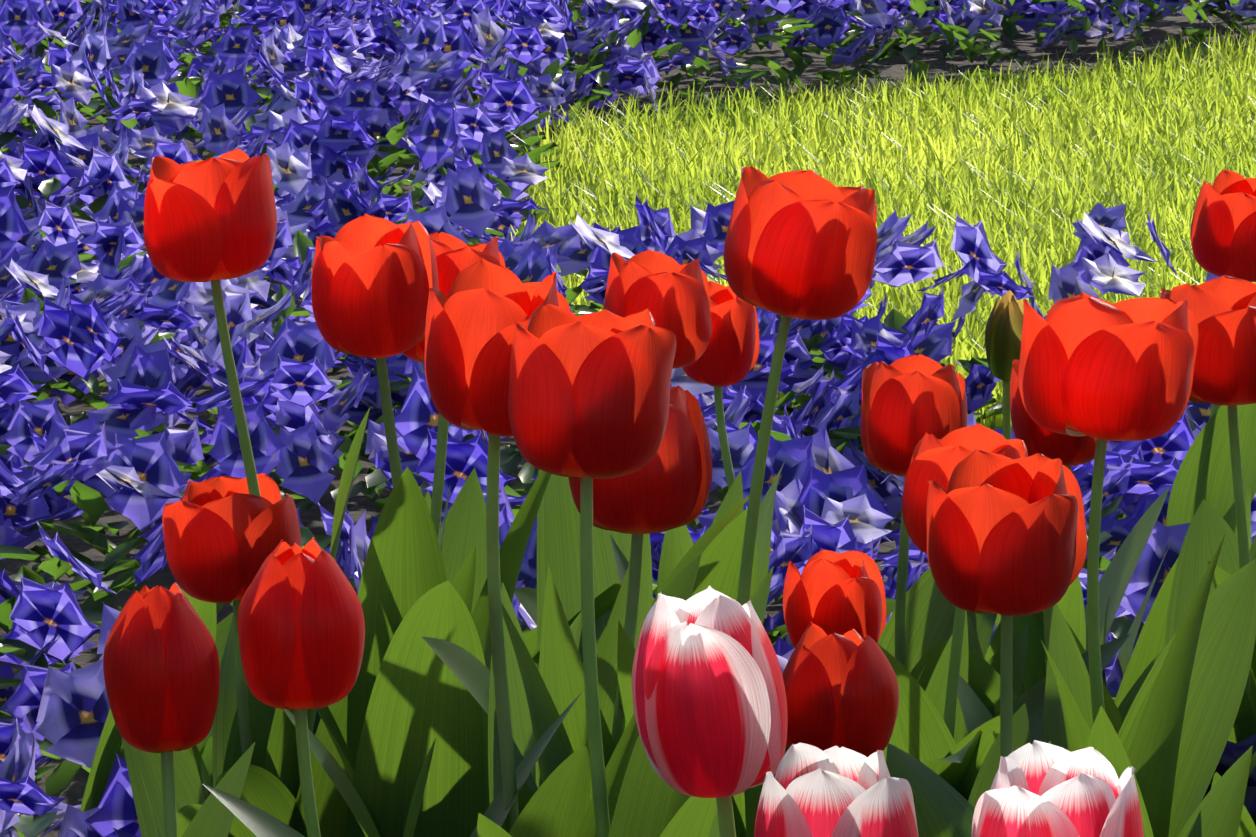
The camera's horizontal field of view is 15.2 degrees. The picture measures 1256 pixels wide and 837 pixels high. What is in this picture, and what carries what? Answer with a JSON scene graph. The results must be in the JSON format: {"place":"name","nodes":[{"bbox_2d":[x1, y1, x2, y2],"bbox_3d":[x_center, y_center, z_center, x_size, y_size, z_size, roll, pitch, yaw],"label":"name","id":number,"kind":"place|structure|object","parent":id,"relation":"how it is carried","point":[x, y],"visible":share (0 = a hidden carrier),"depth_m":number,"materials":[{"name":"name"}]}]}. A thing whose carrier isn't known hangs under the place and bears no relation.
{"place":"outdoors","nodes":[
{"label":"outdoors","id":0,"kind":"place"},
{"bbox_2d":[0,0,1255,836],"bbox_3d":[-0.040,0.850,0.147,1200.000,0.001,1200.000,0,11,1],"label":"ground","id":1,"kind":"structure","parent":0,"point":[1026,45],"depth_m":7.03,"materials":[{"name":"soil"}]},
{"bbox_2d":[80,589,232,811],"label":"tulip shoot","id":2,"kind":"object","parent":1,"relation":"on","point":[109,746],"visible":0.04,"depth_m":2.72,"materials":[{"name":"green plant"}]},
{"bbox_2d":[103,582,219,836],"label":"tulip","id":3,"kind":"object","parent":1,"relation":"on","point":[161,667],"visible":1,"depth_m":1.84,"materials":[{"name":"red plant"}]},
{"bbox_2d":[122,737,256,836],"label":"tulip shoot","id":4,"kind":"object","parent":1,"relation":"on","point":[190,797],"visible":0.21,"depth_m":2.42,"materials":[{"name":"green plant"}]},
{"bbox_2d":[182,742,254,836],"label":"tulip shoot","id":5,"kind":"object","parent":1,"relation":"on","point":[214,816],"visible":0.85,"depth_m":1.94,"materials":[{"name":"green plant"}]},
{"bbox_2d":[162,473,301,825],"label":"tulip","id":6,"kind":"object","parent":1,"relation":"on","point":[224,535],"visible":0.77,"depth_m":2.34,"materials":[{"name":"red plant"}]},
{"bbox_2d":[202,783,304,836],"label":"tulip shoot","id":7,"kind":"object","parent":1,"relation":"on","point":[257,822],"visible":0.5,"depth_m":1.90,"materials":[{"name":"green plant"}]},
{"bbox_2d":[139,537,582,836],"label":"tulip","id":8,"kind":"object","parent":1,"relation":"on","point":[301,625],"visible":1,"depth_m":1.87,"materials":[{"name":"red plant"}]},
{"bbox_2d":[144,148,596,836],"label":"tulip","id":9,"kind":"object","parent":1,"relation":"on","point":[214,220],"visible":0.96,"depth_m":2.32,"materials":[{"name":"red plant"}]},
{"bbox_2d":[439,468,486,614],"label":"tulip shoot","id":10,"kind":"object","parent":1,"relation":"on","point":[464,551],"visible":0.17,"depth_m":2.51,"materials":[{"name":"green plant"}]},
{"bbox_2d":[310,232,620,822],"bbox_3d":[-0.126,0.160,2.355,0.111,0.512,0.277,-10,15,-43],"label":"tulip","id":11,"kind":"object","parent":1,"relation":"on","point":[403,571],"visible":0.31,"depth_m":2.27,"materials":[{"name":"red plant"}]},
{"bbox_2d":[284,534,651,836],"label":"tulip shoot","id":12,"kind":"object","parent":1,"relation":"on","point":[607,669],"visible":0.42,"depth_m":2.16,"materials":[{"name":"green plant"}]},
{"bbox_2d":[425,491,536,654],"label":"tulip shoot","id":13,"kind":"object","parent":1,"relation":"on","point":[530,637],"depth_m":2.59,"materials":[{"name":"green plant"}]},
{"bbox_2d":[311,213,701,836],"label":"tulip","id":14,"kind":"object","parent":1,"relation":"on","point":[374,280],"visible":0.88,"depth_m":2.23,"materials":[{"name":"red plant"}]},
{"bbox_2d":[531,648,537,657],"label":"tulip shoot","id":15,"kind":"object","parent":1,"relation":"on","point":[535,652],"depth_m":2.52,"materials":[{"name":"green plant"}]},
{"bbox_2d":[422,469,653,713],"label":"tulip shoot","id":16,"kind":"object","parent":1,"relation":"on","point":[558,533],"visible":0.1,"depth_m":2.29,"materials":[{"name":"green plant"}]},
{"bbox_2d":[488,620,635,728],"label":"tulip shoot","id":17,"kind":"object","parent":1,"relation":"on","point":[626,650],"visible":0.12,"depth_m":2.01,"materials":[{"name":"green plant"}]},
{"bbox_2d":[515,565,615,814],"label":"tulip shoot","id":18,"kind":"object","parent":1,"relation":"on","point":[561,670],"visible":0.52,"depth_m":2.03,"materials":[{"name":"green plant"}]},
{"bbox_2d":[477,304,716,836],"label":"tulip","id":19,"kind":"object","parent":1,"relation":"on","point":[589,398],"visible":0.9,"depth_m":1.83,"materials":[{"name":"red plant"}]},
{"bbox_2d":[424,259,773,836],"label":"tulip","id":20,"kind":"object","parent":1,"relation":"on","point":[479,312],"visible":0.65,"depth_m":1.89,"materials":[{"name":"red plant"}]},
{"bbox_2d":[488,385,711,803],"bbox_3d":[0.045,0.236,2.016,0.281,0.493,0.107,6,12,26],"label":"tulip","id":21,"kind":"object","parent":1,"relation":"on","point":[667,487],"visible":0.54,"depth_m":2.00,"materials":[{"name":"red plant"}]},
{"bbox_2d":[515,249,756,624],"bbox_3d":[0.005,0.151,2.502,0.126,0.474,0.173,0,11,1],"label":"tulip","id":22,"kind":"object","parent":1,"relation":"on","point":[670,293],"visible":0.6,"depth_m":2.46,"materials":[{"name":"red plant"}]},
{"bbox_2d":[632,585,787,836],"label":"tulip","id":23,"kind":"object","parent":1,"relation":"on","point":[709,701],"visible":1,"depth_m":1.45,"materials":[{"name":"red plant"}]},
{"bbox_2d":[656,281,895,647],"bbox_3d":[0.106,0.115,2.884,0.198,0.398,0.067,4,12,21],"label":"tulip","id":24,"kind":"object","parent":1,"relation":"on","point":[729,356],"visible":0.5,"depth_m":2.86,"materials":[{"name":"red plant"}]},
{"bbox_2d":[783,549,885,647],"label":"tulip","id":25,"kind":"object","parent":1,"relation":"on","point":[828,592],"visible":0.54,"depth_m":2.58,"materials":[{"name":"red plant"}]},
{"bbox_2d":[754,743,918,836],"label":"tulip","id":26,"kind":"object","parent":1,"relation":"on","point":[808,790],"visible":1,"depth_m":1.42,"materials":[{"name":"white plant"}]},
{"bbox_2d":[782,622,898,756],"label":"tulip","id":27,"kind":"object","parent":1,"relation":"on","point":[842,691],"visible":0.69,"depth_m":2.08,"materials":[{"name":"red plant"}]},
{"bbox_2d":[609,166,1129,836],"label":"tulip","id":28,"kind":"object","parent":1,"relation":"on","point":[801,244],"visible":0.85,"depth_m":2.11,"materials":[{"name":"red plant"}]},
{"bbox_2d":[925,611,999,800],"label":"tulip shoot","id":29,"kind":"object","parent":1,"relation":"on","point":[936,689],"visible":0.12,"depth_m":2.30,"materials":[{"name":"green plant"}]},
{"bbox_2d":[878,423,1050,789],"bbox_3d":[0.159,0.218,2.265,0.094,0.432,0.242,0,11,1],"label":"tulip","id":30,"kind":"object","parent":1,"relation":"on","point":[923,731],"visible":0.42,"depth_m":2.21,"materials":[{"name":"red plant"}]},
{"bbox_2d":[964,616,994,736],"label":"tulip shoot","id":31,"kind":"object","parent":1,"relation":"on","point":[974,643],"visible":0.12,"depth_m":2.45,"materials":[{"name":"green plant"}]},
{"bbox_2d":[886,449,1086,836],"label":"tulip","id":32,"kind":"object","parent":1,"relation":"on","point":[1007,539],"visible":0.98,"depth_m":1.98,"materials":[{"name":"red plant"}]},
{"bbox_2d":[860,354,1116,699],"bbox_3d":[0.176,0.186,2.450,0.103,0.425,0.180,-2,11,-12],"label":"tulip","id":33,"kind":"object","parent":1,"relation":"on","point":[909,402],"visible":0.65,"depth_m":2.46,"materials":[{"name":"red plant"}]},
{"bbox_2d":[972,740,1143,836],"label":"tulip","id":34,"kind":"object","parent":1,"relation":"on","point":[1040,789],"visible":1,"depth_m":1.41,"materials":[{"name":"white plant"}]},
{"bbox_2d":[968,646,1163,719],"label":"tulip shoot","id":35,"kind":"object","parent":1,"relation":"on","point":[984,679],"visible":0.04,"depth_m":2.44,"materials":[{"name":"green plant"}]},
{"bbox_2d":[984,290,1170,694],"bbox_3d":[0.227,0.149,2.605,0.096,0.438,0.206,4,12,20],"label":"tulip","id":36,"kind":"object","parent":1,"relation":"on","point":[1003,330],"visible":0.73,"depth_m":2.59,"materials":[{"name":"green plant"}]},
{"bbox_2d":[995,359,1178,707],"bbox_3d":[0.245,0.165,2.595,0.130,0.411,0.120,2,11,12],"label":"tulip","id":37,"kind":"object","parent":1,"relation":"on","point":[1069,451],"visible":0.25,"depth_m":2.54,"materials":[{"name":"red plant"}]},
{"bbox_2d":[1100,595,1109,686],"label":"tulip shoot","id":38,"kind":"object","parent":1,"relation":"on","point":[1103,638],"visible":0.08,"depth_m":2.55,"materials":[{"name":"green plant"}]},
{"bbox_2d":[957,675,1255,777],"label":"tulip shoot","id":39,"kind":"object","parent":1,"relation":"on","point":[975,712],"visible":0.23,"depth_m":2.27,"materials":[{"name":"green plant"}]},
{"bbox_2d":[1018,292,1255,836],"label":"tulip","id":40,"kind":"object","parent":1,"relation":"on","point":[1101,371],"visible":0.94,"depth_m":2.11,"materials":[{"name":"red plant"}]},
{"bbox_2d":[1044,606,1255,836],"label":"tulip shoot","id":41,"kind":"object","parent":1,"relation":"on","point":[1247,827],"visible":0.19,"depth_m":2.26,"materials":[{"name":"green plant"}]},
{"bbox_2d":[1085,705,1252,836],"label":"tulip shoot","id":42,"kind":"object","parent":1,"relation":"on","point":[1217,812],"visible":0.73,"depth_m":2.05,"materials":[{"name":"green plant"}]},
{"bbox_2d":[1138,170,1255,637],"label":"tulip","id":43,"kind":"object","parent":1,"relation":"on","point":[1223,233],"visible":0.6,"depth_m":2.88,"materials":[{"name":"red plant"}]},
{"bbox_2d":[1160,275,1255,825],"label":"tulip","id":44,"kind":"object","parent":1,"relation":"on","point":[1222,309],"visible":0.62,"depth_m":2.42,"materials":[{"name":"red plant"}]},
{"bbox_2d":[1208,561,1255,678],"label":"leaf","id":45,"kind":"object","parent":1,"relation":"on","point":[1220,576],"visible":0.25,"depth_m":2.40,"materials":[{"name":"green plant"}]},
{"bbox_2d":[500,18,1255,428],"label":"lawn grass","id":46,"kind":"structure","parent":0,"point":[1026,186],"depth_m":6.00,"materials":[{"name":"green plant"}]}
]}

